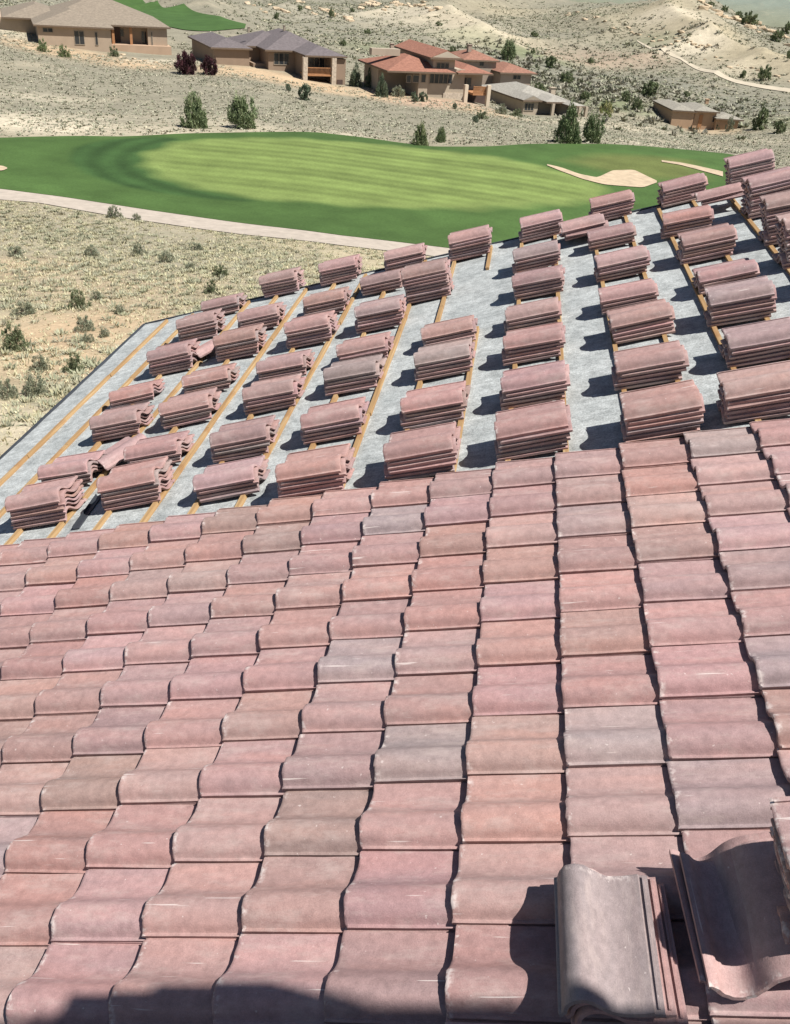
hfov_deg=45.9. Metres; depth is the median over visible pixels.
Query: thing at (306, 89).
garden shrub
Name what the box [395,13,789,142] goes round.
dense brush
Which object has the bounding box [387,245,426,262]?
stacked tile
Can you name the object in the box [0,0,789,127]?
hill scrub
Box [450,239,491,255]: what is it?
stacked tile
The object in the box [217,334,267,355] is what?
stacked tile
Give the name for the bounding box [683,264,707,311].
roof batten
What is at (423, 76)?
window
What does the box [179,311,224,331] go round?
stacked tile
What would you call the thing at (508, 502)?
roof tile
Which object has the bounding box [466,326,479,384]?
roof batten
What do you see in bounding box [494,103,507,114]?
garden shrub
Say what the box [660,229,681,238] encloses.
stacked tile
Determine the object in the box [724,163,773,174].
stacked tile
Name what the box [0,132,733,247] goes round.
golf fairway
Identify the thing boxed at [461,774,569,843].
roof tile
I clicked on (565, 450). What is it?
roof batten
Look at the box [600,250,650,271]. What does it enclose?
stacked tile
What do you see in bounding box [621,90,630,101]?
hill shrub
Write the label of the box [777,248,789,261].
stacked tile
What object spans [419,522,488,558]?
roof tile
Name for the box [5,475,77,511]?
stacked tile
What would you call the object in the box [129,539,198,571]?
roof tile
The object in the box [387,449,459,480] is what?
stacked tile
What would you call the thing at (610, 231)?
stacked tile
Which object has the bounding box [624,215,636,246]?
roof batten
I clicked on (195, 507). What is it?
roof batten
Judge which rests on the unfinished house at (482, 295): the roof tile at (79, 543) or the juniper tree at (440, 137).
the roof tile at (79, 543)
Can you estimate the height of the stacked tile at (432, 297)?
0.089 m
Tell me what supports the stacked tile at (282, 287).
on the stacked tile at (285, 289)
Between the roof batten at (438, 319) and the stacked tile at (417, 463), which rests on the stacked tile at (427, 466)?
the stacked tile at (417, 463)
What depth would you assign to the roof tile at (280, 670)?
4.23 m
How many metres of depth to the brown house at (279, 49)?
157.95 m
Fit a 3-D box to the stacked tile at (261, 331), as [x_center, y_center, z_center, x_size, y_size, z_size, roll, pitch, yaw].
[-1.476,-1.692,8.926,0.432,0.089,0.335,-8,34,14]
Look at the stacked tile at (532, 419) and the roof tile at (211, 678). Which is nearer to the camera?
the roof tile at (211, 678)
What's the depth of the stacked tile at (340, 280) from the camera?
10.41 m
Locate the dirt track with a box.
[637,40,789,91]
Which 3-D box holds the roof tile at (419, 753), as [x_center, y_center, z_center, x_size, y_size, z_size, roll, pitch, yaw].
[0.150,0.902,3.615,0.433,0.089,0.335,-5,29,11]
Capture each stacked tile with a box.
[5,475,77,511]
[10,479,82,515]
[10,485,83,518]
[11,489,83,522]
[11,493,84,525]
[13,498,86,529]
[37,450,104,479]
[41,464,102,481]
[42,453,107,481]
[81,467,103,483]
[89,402,149,429]
[92,409,152,435]
[92,414,152,439]
[93,417,153,441]
[94,405,154,431]
[96,456,167,493]
[101,465,172,500]
[101,475,172,507]
[102,460,171,496]
[103,469,174,503]
[104,479,174,510]
[108,378,163,402]
[110,382,164,405]
[110,386,164,408]
[123,430,189,460]
[127,439,193,463]
[129,434,194,463]
[146,338,196,361]
[149,345,199,367]
[149,355,197,373]
[150,341,200,364]
[151,351,196,370]
[152,357,199,375]
[158,387,216,415]
[160,399,218,425]
[161,397,219,422]
[163,391,221,418]
[163,403,220,428]
[171,443,194,463]
[176,308,221,329]
[178,315,224,334]
[178,322,224,339]
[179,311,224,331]
[180,318,225,337]
[180,325,225,340]
[181,363,236,387]
[184,370,239,393]
[184,374,239,393]
[185,366,239,390]
[192,455,264,491]
[196,464,267,498]
[198,459,268,494]
[199,469,270,502]
[200,292,243,310]
[203,299,245,311]
[204,295,246,311]
[209,415,275,448]
[211,431,277,459]
[213,323,263,346]
[213,424,279,454]
[213,433,277,462]
[214,419,279,451]
[215,331,265,352]
[216,338,266,358]
[217,327,266,349]
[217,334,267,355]
[217,341,266,361]
[224,302,245,313]
[237,302,283,322]
[238,312,284,327]
[239,308,285,327]
[240,305,286,324]
[242,373,301,401]
[243,387,302,411]
[244,382,304,407]
[245,390,304,414]
[247,376,305,404]
[256,349,311,373]
[258,357,314,380]
[259,266,300,285]
[260,352,314,376]
[260,361,314,380]
[261,273,303,290]
[262,269,303,287]
[262,276,303,292]
[263,279,304,294]
[263,315,284,327]
[264,282,305,297]
[275,443,350,482]
[277,469,350,497]
[278,460,350,489]
[281,447,354,485]
[281,457,355,493]
[283,310,334,333]
[286,314,336,336]
[286,330,336,348]
[287,317,337,339]
[288,321,337,342]
[289,325,339,345]
[294,468,354,496]
[300,396,365,429]
[300,415,364,440]
[302,411,365,437]
[303,286,348,307]
[303,298,349,315]
[303,415,366,444]
[304,401,369,433]
[305,295,350,312]
[306,290,351,309]
[318,254,359,272]
[319,267,361,283]
[320,260,361,277]
[320,270,361,285]
[321,257,361,275]
[322,263,362,280]
[323,354,382,381]
[324,367,383,391]
[325,366,382,388]
[325,371,383,395]
[327,357,386,384]
[335,300,349,312]
[336,331,390,356]
[338,340,393,360]
[339,336,394,360]
[354,294,404,317]
[355,312,403,330]
[356,302,405,323]
[356,314,404,333]
[357,297,405,320]
[357,306,406,327]
[359,268,403,287]
[361,282,400,292]
[362,282,401,295]
[363,272,401,289]
[382,343,393,357]
[383,243,424,261]
[383,421,455,461]
[384,255,424,269]
[384,462,452,478]
[385,250,425,266]
[385,256,425,270]
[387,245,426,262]
[387,438,460,474]
[387,439,458,469]
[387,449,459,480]
[388,426,460,465]
[399,411,461,425]
[400,381,465,413]
[401,257,447,280]
[402,266,448,286]
[403,395,468,420]
[403,399,467,429]
[404,259,450,282]
[404,267,450,289]
[405,270,450,291]
[405,278,452,297]
[405,385,470,416]
[406,273,451,294]
[406,281,452,300]
[408,285,454,303]
[413,337,471,366]
[414,368,469,381]
[415,350,472,373]
[417,342,474,369]
[417,350,475,376]
[420,315,473,340]
[423,325,476,346]
[425,318,477,342]
[448,224,488,244]
[448,248,488,258]
[449,239,489,250]
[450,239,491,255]
[450,247,489,261]
[451,235,491,252]
[452,227,491,246]
[494,399,568,440]
[494,440,567,457]
[496,445,567,461]
[497,432,569,448]
[499,390,564,405]
[499,395,564,409]
[499,436,570,452]
[500,360,566,393]
[500,404,572,444]
[501,348,559,361]
[501,387,566,401]
[503,320,557,332]
[503,322,562,350]
[503,351,560,365]
[505,297,558,322]
[505,344,563,357]
[506,316,559,329]
[506,364,570,396]
[507,325,565,353]
[508,300,561,325]
[511,264,561,287]
[512,240,558,261]
[512,262,557,273]
[513,282,562,293]
[514,255,559,266]
[514,280,564,299]
[515,243,560,263]
[515,267,564,289]
[515,276,564,296]
[516,258,560,269]
[518,229,559,240]
[519,209,561,228]
[521,223,558,233]
[521,226,560,236]
[521,229,561,242]
[522,212,562,230]
[587,222,633,241]
[587,236,634,248]
[588,209,630,217]
[588,239,634,251]
[589,189,632,208]
[590,202,633,213]
[590,206,632,214]
[591,225,636,244]
[593,192,634,210]
[594,245,647,268]
[594,266,646,278]
[594,269,646,281]
[596,262,649,275]
[598,278,655,303]
[599,297,657,310]
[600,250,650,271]
[603,283,658,306]
[604,211,631,219]
[606,298,671,328]
[608,320,672,336]
[608,325,673,340]
[611,322,675,343]
[611,366,681,386]
[612,376,681,390]
[613,340,684,373]
[614,305,675,331]
[617,367,686,381]
[619,379,701,421]
[620,345,688,377]
[620,414,699,438]
[620,421,699,442]
[622,410,703,434]
[625,413,703,429]
[627,385,704,424]
[656,195,691,204]
[657,186,705,198]
[657,198,695,207]
[658,173,705,192]
[658,189,705,200]
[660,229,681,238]
[661,176,707,194]
[662,204,711,225]
[662,223,711,234]
[664,220,712,231]
[666,208,714,228]
[675,251,732,264]
[676,248,733,261]
[677,223,735,247]
[677,241,735,253]
[678,244,735,257]
[680,228,737,250]
[691,275,756,290]
[692,258,757,283]
[693,282,704,294]
[694,262,759,286]
[703,311,770,326]
[704,275,774,306]
[705,297,774,314]
[707,307,775,322]
[708,300,775,318]
[712,284,776,309]
[716,360,789,400]
[716,400,789,423]
[717,389,789,414]
[718,344,789,363]
[718,384,789,410]
[719,397,789,418]
[720,339,789,359]
[720,352,789,367]
[721,316,789,350]
[724,148,773,168]
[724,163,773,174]
[725,162,774,176]
[725,168,773,180]
[726,153,774,171]
[726,175,742,183]
[726,339,789,354]
[728,391,789,404]
[740,198,759,208]
[740,206,760,215]
[741,166,789,189]
[741,184,789,196]
[741,202,760,211]
[741,209,760,218]
[742,181,789,192]
[742,187,789,198]
[742,194,761,205]
[743,191,760,202]
[757,235,777,245]
[758,230,777,242]
[759,203,789,217]
[760,190,789,210]
[760,208,777,221]
[760,210,778,224]
[760,219,776,231]
[761,215,775,228]
[762,224,777,235]
[762,227,776,238]
[764,203,789,213]
[769,826,789,892]
[770,796,789,865]
[771,818,789,888]
[772,252,789,265]
[773,258,789,269]
[773,844,789,898]
[774,222,789,239]
[775,212,789,231]
[775,227,789,242]
[775,860,789,909]
[776,234,789,250]
[776,240,789,253]
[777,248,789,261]
[777,905,789,944]
[778,245,789,257]
[780,841,789,869]
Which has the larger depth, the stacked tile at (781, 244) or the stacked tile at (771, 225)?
the stacked tile at (771, 225)
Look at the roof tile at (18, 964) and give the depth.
3.23 m
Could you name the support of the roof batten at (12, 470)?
on the unfinished house at (482, 295)
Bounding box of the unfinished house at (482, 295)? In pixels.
[0,197,789,544]
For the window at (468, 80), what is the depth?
156.33 m
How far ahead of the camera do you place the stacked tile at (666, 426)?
5.35 m
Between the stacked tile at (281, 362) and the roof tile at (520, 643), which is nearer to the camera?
the roof tile at (520, 643)
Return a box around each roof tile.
[0,537,64,566]
[0,544,18,552]
[0,563,44,591]
[0,583,74,616]
[0,590,21,614]
[0,614,51,648]
[0,648,25,680]
[0,678,59,720]
[0,720,30,767]
[0,763,68,815]
[0,816,38,877]
[0,873,84,945]
[0,946,47,1023]
[1,640,84,680]
[2,713,97,763]
[4,810,115,873]
[6,942,142,1023]
[25,554,94,585]
[29,606,106,643]
[34,670,122,715]
[41,755,142,811]
[47,528,114,557]
[51,869,169,941]
[55,575,127,609]
[62,633,143,672]
[73,705,166,756]
[77,546,146,578]
[86,803,197,868]
[87,598,166,635]
[98,521,164,550]
[100,663,188,707]
[108,938,238,1023]
[109,568,182,601]
[118,747,220,804]
[124,625,206,665]
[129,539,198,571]
[142,862,262,937]
[144,699,240,748]
[148,591,224,627]
[149,512,215,542]
[168,559,240,593]
[170,654,258,700]
[172,797,282,862]
[185,531,254,562]
[191,616,272,657]
[199,740,297,797]
[201,505,267,534]
[211,582,286,618]
[211,932,342,1023]
[222,690,315,741]
[227,550,300,585]
[241,857,359,933]
[243,521,310,554]
[243,646,329,692]
[257,495,322,524]
[259,606,340,649]
[264,789,373,856]
[275,572,351,609]
[282,732,384,790]
[289,541,360,575]
[301,513,370,545]
[302,682,393,733]
[312,487,378,516]
[317,637,403,684]
[323,927,454,1023]
[329,598,411,640]
[342,564,417,601]
[344,849,458,929]
[352,532,424,567]
[359,781,466,850]
[362,504,429,535]
[371,477,434,508]
[373,723,470,783]
[384,673,476,725]
[395,629,480,675]
[404,588,484,631]
[411,554,485,592]
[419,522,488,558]
[424,494,491,526]
[429,468,494,499]
[445,924,570,1023]
[445,1015,558,1023]
[451,842,570,924]
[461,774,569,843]
[465,714,566,776]
[472,664,563,716]
[476,619,561,666]
[480,580,560,622]
[483,545,559,583]
[485,512,557,548]
[489,484,556,517]
[492,457,555,489]
[554,448,622,479]
[556,474,626,507]
[556,503,631,538]
[557,533,638,574]
[559,570,643,612]
[559,608,651,656]
[561,653,659,709]
[563,705,668,767]
[565,765,681,837]
[570,836,684,920]
[581,1019,711,1023]
[584,921,710,1021]
[618,437,690,468]
[622,463,700,497]
[626,492,708,528]
[631,523,719,562]
[638,558,731,603]
[643,599,743,647]
[651,642,761,698]
[659,695,778,760]
[666,758,789,830]
[681,828,769,857]
[683,426,762,458]
[690,453,776,486]
[699,480,788,517]
[705,980,789,1018]
[708,512,789,552]
[711,1017,789,1023]
[718,547,789,591]
[730,587,789,637]
[743,636,789,689]
[749,418,789,447]
[760,689,789,749]
[761,446,789,475]
[776,474,789,506]
[776,748,789,782]
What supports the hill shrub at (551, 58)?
on the ground at (672, 18)
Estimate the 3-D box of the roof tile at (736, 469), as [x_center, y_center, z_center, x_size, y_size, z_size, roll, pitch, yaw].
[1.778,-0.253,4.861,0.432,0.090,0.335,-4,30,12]
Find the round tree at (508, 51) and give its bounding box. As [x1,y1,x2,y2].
[500,38,516,60]
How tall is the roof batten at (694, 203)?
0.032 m
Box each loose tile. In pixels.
[96,433,146,469]
[195,339,214,357]
[554,863,665,1016]
[558,213,604,233]
[559,233,586,240]
[565,220,608,237]
[565,868,676,1018]
[571,884,688,1023]
[669,832,771,985]
[679,837,789,999]
[690,182,742,202]
[701,190,743,204]
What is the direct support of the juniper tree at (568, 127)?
on the ground at (672, 18)
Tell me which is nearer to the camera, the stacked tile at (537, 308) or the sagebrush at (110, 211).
the stacked tile at (537, 308)
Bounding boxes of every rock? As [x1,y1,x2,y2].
[697,5,709,10]
[744,24,756,28]
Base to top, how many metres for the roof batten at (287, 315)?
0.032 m
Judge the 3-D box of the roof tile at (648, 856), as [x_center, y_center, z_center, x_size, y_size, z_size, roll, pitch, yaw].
[0.764,1.111,2.915,0.432,0.090,0.335,-4,31,12]
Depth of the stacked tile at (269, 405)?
7.40 m
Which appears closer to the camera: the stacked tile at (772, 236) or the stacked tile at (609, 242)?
the stacked tile at (772, 236)
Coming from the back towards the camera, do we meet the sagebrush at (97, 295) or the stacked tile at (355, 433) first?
the sagebrush at (97, 295)
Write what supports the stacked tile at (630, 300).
on the stacked tile at (627, 304)
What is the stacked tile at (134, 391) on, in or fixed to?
on the stacked tile at (160, 386)
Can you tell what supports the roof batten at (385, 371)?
on the unfinished house at (482, 295)
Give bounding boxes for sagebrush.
[0,320,30,351]
[0,377,20,400]
[7,245,24,256]
[9,299,36,316]
[22,373,48,396]
[28,351,50,371]
[61,351,84,373]
[67,288,91,308]
[73,315,96,332]
[78,332,93,342]
[84,244,99,255]
[90,291,101,300]
[99,328,109,337]
[106,205,123,217]
[113,305,123,314]
[131,212,140,220]
[132,243,145,254]
[157,250,174,262]
[185,261,193,269]
[188,241,202,250]
[203,279,217,293]
[212,264,227,277]
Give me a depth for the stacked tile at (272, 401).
7.38 m
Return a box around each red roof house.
[358,39,493,106]
[452,44,537,85]
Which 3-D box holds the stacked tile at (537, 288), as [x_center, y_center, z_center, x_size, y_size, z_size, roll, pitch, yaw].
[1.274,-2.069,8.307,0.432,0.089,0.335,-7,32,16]
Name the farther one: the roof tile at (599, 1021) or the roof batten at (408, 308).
the roof batten at (408, 308)
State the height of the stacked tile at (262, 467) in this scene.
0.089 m
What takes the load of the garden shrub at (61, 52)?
on the ground at (672, 18)
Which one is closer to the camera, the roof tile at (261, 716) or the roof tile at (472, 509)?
the roof tile at (261, 716)
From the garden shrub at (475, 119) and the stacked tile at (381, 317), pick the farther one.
the garden shrub at (475, 119)
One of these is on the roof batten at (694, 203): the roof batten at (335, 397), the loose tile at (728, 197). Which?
the loose tile at (728, 197)
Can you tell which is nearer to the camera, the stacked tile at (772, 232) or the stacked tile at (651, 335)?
the stacked tile at (651, 335)
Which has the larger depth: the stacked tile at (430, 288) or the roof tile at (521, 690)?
the stacked tile at (430, 288)
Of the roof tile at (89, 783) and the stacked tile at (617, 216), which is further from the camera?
the stacked tile at (617, 216)
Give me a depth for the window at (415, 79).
151.22 m
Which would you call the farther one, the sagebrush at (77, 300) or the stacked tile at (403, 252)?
the sagebrush at (77, 300)
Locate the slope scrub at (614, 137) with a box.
[0,30,789,167]
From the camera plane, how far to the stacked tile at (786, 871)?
2.52 m
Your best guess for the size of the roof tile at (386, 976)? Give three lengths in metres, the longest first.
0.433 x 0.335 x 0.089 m
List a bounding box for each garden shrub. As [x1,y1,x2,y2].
[37,38,49,51]
[57,44,70,56]
[107,46,119,56]
[285,83,290,90]
[298,83,310,100]
[391,85,405,97]
[411,91,418,101]
[419,91,427,101]
[472,115,478,122]
[476,109,489,118]
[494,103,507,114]
[509,109,522,116]
[598,100,613,116]
[725,115,734,131]
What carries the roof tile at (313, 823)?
on the unfinished house at (482, 295)
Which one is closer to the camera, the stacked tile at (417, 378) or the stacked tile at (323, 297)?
the stacked tile at (417, 378)
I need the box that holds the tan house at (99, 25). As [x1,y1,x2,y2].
[0,0,171,54]
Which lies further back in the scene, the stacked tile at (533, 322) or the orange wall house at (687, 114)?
the orange wall house at (687, 114)
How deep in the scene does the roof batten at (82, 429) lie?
8.36 m
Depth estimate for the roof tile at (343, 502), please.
5.54 m
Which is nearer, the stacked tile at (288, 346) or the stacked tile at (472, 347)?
the stacked tile at (472, 347)
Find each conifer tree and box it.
[349,61,362,86]
[363,68,371,87]
[374,72,388,97]
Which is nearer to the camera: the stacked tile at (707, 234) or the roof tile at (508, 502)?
the roof tile at (508, 502)
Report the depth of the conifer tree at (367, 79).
157.28 m
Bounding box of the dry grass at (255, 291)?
[0,200,428,455]
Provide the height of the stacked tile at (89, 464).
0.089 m
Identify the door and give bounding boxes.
[111,27,120,41]
[337,80,342,84]
[697,115,702,129]
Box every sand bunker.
[547,164,656,186]
[662,160,722,175]
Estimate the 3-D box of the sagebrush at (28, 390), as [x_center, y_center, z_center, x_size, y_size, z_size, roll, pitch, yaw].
[-10.106,-3.545,26.116,0.807,0.777,0.884,9,32,7]
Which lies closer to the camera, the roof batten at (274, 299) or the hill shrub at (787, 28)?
the roof batten at (274, 299)
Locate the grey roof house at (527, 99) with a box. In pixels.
[482,82,588,116]
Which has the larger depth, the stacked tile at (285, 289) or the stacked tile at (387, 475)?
the stacked tile at (285, 289)
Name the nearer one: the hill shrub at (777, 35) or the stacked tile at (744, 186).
the stacked tile at (744, 186)
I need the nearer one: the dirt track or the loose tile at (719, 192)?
the loose tile at (719, 192)
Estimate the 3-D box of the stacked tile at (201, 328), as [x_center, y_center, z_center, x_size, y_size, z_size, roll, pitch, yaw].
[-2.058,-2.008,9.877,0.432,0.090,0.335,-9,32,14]
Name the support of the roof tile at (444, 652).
on the unfinished house at (482, 295)
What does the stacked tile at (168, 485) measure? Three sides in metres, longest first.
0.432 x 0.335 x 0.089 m
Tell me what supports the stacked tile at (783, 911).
on the stacked tile
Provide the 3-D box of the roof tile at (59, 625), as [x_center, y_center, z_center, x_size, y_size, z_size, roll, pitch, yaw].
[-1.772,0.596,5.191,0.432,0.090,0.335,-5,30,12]
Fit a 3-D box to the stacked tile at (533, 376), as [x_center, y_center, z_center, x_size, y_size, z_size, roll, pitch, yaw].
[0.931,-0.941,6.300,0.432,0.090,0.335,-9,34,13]
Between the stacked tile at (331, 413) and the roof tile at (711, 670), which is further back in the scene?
the stacked tile at (331, 413)
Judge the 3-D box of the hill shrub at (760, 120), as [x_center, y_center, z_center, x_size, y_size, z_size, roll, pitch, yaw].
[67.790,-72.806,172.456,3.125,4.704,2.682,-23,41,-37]
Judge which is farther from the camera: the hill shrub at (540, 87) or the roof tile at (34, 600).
the hill shrub at (540, 87)
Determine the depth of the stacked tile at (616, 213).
9.80 m
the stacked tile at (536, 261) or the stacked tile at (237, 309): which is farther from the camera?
the stacked tile at (237, 309)
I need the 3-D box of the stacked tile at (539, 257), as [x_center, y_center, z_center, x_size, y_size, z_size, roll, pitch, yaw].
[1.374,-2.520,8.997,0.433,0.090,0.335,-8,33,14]
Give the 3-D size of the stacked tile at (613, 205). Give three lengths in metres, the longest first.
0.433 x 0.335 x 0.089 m
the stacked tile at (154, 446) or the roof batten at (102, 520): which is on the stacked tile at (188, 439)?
the stacked tile at (154, 446)
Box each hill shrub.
[329,7,333,16]
[339,39,345,45]
[448,45,455,51]
[530,30,538,36]
[534,82,545,90]
[545,55,556,67]
[560,71,573,82]
[580,90,590,100]
[588,57,593,63]
[599,101,614,109]
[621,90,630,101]
[632,98,642,109]
[641,80,658,97]
[683,91,690,96]
[721,4,728,11]
[735,11,742,17]
[739,70,746,77]
[741,10,758,24]
[752,105,768,129]
[757,64,771,79]
[770,29,784,42]
[773,120,786,133]
[781,21,789,33]
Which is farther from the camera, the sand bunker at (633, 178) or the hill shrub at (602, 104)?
the hill shrub at (602, 104)
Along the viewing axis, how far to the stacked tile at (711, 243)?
7.84 m
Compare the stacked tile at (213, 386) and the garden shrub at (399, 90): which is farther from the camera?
the garden shrub at (399, 90)
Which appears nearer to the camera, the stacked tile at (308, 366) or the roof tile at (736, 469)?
the roof tile at (736, 469)
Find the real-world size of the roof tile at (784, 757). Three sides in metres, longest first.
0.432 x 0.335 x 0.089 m
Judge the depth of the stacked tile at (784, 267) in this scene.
7.26 m
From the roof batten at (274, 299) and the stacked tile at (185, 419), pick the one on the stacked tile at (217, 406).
the stacked tile at (185, 419)
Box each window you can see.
[42,27,52,32]
[73,30,84,44]
[94,32,98,44]
[120,29,123,36]
[141,31,146,43]
[274,52,288,64]
[308,57,324,68]
[406,75,411,82]
[412,75,419,82]
[421,74,425,82]
[429,74,452,83]
[436,62,448,68]
[464,77,471,86]
[513,75,520,79]
[524,103,534,110]
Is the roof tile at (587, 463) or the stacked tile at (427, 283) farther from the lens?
the stacked tile at (427, 283)
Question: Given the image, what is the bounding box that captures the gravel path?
[0,189,449,255]
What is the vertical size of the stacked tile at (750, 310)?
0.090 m
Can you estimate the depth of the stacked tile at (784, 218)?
7.12 m
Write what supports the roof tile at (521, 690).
on the unfinished house at (482, 295)
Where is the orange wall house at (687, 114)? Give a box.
[652,99,743,129]
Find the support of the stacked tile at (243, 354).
on the unfinished house at (482, 295)
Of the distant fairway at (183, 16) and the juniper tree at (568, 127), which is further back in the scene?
the distant fairway at (183, 16)
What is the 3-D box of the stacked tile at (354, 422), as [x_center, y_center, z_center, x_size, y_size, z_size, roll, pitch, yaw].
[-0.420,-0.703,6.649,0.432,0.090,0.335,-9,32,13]
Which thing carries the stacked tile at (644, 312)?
on the stacked tile at (647, 323)
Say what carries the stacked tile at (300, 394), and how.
on the unfinished house at (482, 295)
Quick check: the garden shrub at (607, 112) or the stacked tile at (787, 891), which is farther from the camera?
the garden shrub at (607, 112)
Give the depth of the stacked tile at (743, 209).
8.59 m
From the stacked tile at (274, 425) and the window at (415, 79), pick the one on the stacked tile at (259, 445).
the stacked tile at (274, 425)
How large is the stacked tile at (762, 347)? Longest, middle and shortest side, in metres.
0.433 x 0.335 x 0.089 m
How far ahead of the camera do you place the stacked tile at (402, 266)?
10.24 m
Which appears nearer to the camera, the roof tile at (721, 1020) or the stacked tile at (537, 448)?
the roof tile at (721, 1020)
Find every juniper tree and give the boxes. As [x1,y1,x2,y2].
[179,87,207,128]
[225,89,258,128]
[411,120,428,145]
[435,126,446,142]
[553,97,582,143]
[582,110,606,143]
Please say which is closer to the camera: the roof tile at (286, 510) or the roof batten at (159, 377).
the roof tile at (286, 510)
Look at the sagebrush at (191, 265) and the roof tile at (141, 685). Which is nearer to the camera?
the roof tile at (141, 685)
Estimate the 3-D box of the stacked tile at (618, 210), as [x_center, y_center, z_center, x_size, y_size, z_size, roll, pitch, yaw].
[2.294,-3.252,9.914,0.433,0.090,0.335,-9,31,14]
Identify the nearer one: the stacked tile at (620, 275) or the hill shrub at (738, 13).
the stacked tile at (620, 275)
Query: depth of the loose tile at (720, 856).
2.69 m
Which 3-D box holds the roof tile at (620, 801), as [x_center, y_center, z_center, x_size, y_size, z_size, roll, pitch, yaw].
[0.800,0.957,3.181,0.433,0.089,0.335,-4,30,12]
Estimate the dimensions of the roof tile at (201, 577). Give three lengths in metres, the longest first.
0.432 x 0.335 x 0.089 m
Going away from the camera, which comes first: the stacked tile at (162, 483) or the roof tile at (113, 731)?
the roof tile at (113, 731)
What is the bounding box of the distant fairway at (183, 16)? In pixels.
[113,0,245,30]
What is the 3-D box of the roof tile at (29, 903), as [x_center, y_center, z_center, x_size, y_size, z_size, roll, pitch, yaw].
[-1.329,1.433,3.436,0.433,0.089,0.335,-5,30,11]
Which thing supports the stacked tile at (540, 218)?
on the stacked tile at (539, 226)
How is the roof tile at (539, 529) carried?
on the unfinished house at (482, 295)
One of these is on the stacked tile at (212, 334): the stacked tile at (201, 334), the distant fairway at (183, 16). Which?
the stacked tile at (201, 334)
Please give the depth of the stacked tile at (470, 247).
9.86 m
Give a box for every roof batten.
[0,444,67,517]
[0,456,28,485]
[4,440,104,544]
[25,375,110,457]
[47,425,146,537]
[64,377,132,446]
[92,510,113,529]
[109,319,168,376]
[129,313,193,378]
[132,374,163,404]
[139,427,209,522]
[146,359,202,425]
[168,359,231,433]
[187,418,251,513]
[200,300,250,360]
[206,338,271,429]
[235,404,296,506]
[247,347,296,418]
[268,295,278,304]
[269,287,308,340]
[295,322,339,403]
[308,394,339,449]
[329,283,336,289]
[338,273,367,324]
[344,413,369,487]
[366,314,407,415]
[379,291,386,298]
[404,260,426,314]
[416,306,443,388]
[440,261,456,307]
[454,409,465,471]
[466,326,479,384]
[485,245,492,269]
[512,299,520,368]
[556,292,563,360]
[561,391,568,451]
[601,281,617,351]
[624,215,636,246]
[642,272,668,341]
[656,206,682,265]
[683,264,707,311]
[691,200,697,206]
[710,326,760,420]
[725,255,770,320]
[730,199,763,241]
[767,245,789,275]
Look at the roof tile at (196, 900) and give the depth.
3.19 m
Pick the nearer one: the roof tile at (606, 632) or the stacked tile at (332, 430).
the roof tile at (606, 632)
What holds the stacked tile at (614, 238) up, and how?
on the stacked tile at (609, 242)
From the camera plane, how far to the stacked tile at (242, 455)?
6.73 m
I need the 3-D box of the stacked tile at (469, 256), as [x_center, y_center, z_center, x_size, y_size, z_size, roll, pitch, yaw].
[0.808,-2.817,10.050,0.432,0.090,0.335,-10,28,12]
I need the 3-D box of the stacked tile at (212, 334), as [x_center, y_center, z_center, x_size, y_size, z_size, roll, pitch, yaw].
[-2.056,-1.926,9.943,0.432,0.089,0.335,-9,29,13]
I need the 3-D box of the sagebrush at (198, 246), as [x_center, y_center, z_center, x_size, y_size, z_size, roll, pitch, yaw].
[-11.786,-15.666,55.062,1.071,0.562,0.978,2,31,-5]
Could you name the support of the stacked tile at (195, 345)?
on the stacked tile at (173, 361)
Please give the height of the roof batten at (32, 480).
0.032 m
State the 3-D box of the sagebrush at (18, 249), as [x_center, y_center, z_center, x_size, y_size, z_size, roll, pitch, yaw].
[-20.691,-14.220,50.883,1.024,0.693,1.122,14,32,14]
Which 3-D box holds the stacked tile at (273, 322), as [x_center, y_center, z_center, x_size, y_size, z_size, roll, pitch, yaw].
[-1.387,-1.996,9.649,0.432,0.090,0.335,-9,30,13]
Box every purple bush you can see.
[173,50,197,74]
[200,54,217,75]
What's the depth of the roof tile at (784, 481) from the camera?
4.61 m
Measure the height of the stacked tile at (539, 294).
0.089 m
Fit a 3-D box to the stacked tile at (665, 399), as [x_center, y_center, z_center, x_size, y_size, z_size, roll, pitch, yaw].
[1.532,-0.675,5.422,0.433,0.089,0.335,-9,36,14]
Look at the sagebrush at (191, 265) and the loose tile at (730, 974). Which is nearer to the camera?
the loose tile at (730, 974)
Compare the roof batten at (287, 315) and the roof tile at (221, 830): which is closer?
the roof tile at (221, 830)
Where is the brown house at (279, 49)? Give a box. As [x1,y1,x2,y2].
[187,25,346,84]
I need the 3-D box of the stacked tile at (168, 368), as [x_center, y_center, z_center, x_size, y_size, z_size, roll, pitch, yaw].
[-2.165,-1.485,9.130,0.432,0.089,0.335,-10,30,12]
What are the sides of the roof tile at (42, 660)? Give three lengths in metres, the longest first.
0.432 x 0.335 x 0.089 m
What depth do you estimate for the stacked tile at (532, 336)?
6.88 m
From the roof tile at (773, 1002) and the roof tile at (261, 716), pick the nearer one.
the roof tile at (773, 1002)
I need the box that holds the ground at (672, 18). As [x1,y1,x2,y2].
[0,0,789,454]
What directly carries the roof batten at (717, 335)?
on the unfinished house at (482, 295)
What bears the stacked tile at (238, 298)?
on the stacked tile at (231, 308)
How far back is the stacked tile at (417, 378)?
7.12 m
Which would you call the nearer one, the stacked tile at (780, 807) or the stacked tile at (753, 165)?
the stacked tile at (780, 807)
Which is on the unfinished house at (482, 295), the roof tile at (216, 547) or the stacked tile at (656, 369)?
the roof tile at (216, 547)
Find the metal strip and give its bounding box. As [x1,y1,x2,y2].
[72,494,100,529]
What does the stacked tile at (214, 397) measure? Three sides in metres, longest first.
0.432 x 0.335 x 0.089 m

